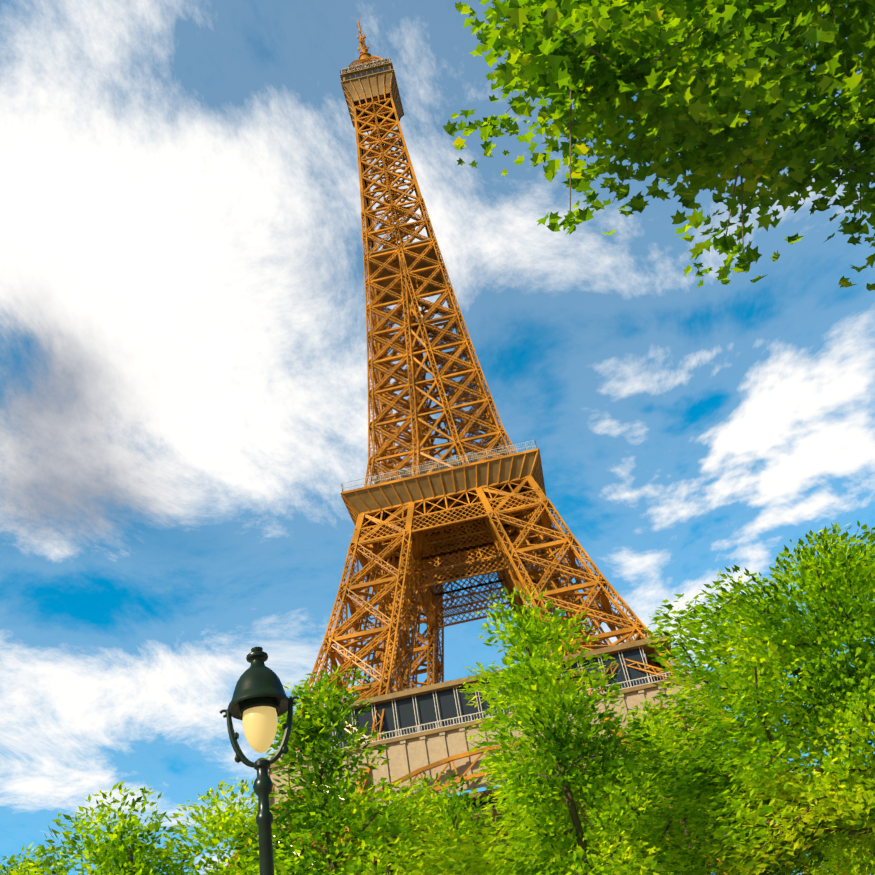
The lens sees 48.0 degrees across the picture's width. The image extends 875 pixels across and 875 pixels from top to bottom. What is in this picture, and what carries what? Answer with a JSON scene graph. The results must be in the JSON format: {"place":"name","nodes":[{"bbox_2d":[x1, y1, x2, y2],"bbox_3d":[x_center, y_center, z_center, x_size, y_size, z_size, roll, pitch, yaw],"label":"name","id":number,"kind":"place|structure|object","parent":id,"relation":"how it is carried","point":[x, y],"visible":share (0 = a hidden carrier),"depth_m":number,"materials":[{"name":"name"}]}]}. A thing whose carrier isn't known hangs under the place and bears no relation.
{"place":"outdoors","nodes":[
{"label":"outdoors","id":0,"kind":"place"},
{"bbox_2d":[0,0,874,874],"label":"sky","id":1,"kind":"structure","parent":0,"point":[184,382],"materials":[{"name":"blue"}]},
{"label":"ground","id":2,"kind":"structure","parent":0,"visible":0},
{"bbox_2d":[0,843,62,874],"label":"tree","id":3,"kind":"object","parent":2,"relation":"on","point":[15,866],"visible":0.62,"depth_m":29.23,"materials":[{"name":"green plant"}]},
{"bbox_2d":[10,780,218,874],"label":"tree","id":4,"kind":"object","parent":2,"relation":"on","point":[110,860],"visible":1,"depth_m":24.52,"materials":[{"name":"green plant"}]},
{"bbox_2d":[156,777,298,874],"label":"tree","id":5,"kind":"object","parent":2,"relation":"on","point":[225,822],"visible":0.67,"depth_m":26.27,"materials":[{"name":"green plant"}]},
{"bbox_2d":[220,647,298,874],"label":"street lamp","id":6,"kind":"object","parent":2,"relation":"on","point":[261,702],"visible":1,"depth_m":7.22,"materials":[{"name":"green metal"}]},
{"bbox_2d":[227,664,476,874],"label":"tree","id":7,"kind":"object","parent":2,"relation":"on","point":[325,812],"visible":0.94,"depth_m":23.02,"materials":[{"name":"green plant"}]},
{"bbox_2d":[375,769,540,874],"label":"tree","id":8,"kind":"object","parent":2,"relation":"on","point":[442,800],"visible":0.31,"depth_m":27.26,"materials":[{"name":"green plant"}]},
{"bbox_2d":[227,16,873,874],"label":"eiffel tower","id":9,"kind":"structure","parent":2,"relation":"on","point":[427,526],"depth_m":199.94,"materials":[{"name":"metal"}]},
{"bbox_2d":[529,801,600,869],"bbox_3d":[4.938,17.210,30.633,6.188,11.476,7.301,-13,-37,2],"label":"tree","id":10,"kind":"object","parent":2,"relation":"on","point":[563,826],"visible":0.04,"depth_m":33.30,"materials":[{"name":"plant"}]},
{"bbox_2d":[433,585,719,874],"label":"tree","id":11,"kind":"object","parent":2,"relation":"on","point":[538,688],"visible":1,"depth_m":24.07,"materials":[{"name":"green plant"}]},
{"bbox_2d":[443,0,874,290],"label":"tree","id":12,"kind":"object","parent":2,"relation":"on","point":[686,74],"visible":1,"depth_m":9.28,"materials":[{"name":"green plant"}]},
{"bbox_2d":[579,697,810,874],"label":"tree","id":13,"kind":"object","parent":2,"relation":"on","point":[687,857],"visible":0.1,"depth_m":30.81,"materials":[{"name":"green plant"}]},
{"bbox_2d":[639,521,874,874],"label":"tree","id":14,"kind":"object","parent":2,"relation":"on","point":[812,806],"visible":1,"depth_m":24.05,"materials":[{"name":"green plant"}]},
{"bbox_2d":[795,746,874,874],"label":"tree","id":15,"kind":"object","parent":2,"relation":"on","point":[850,869],"visible":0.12,"depth_m":34.29,"materials":[{"name":"green plant"}]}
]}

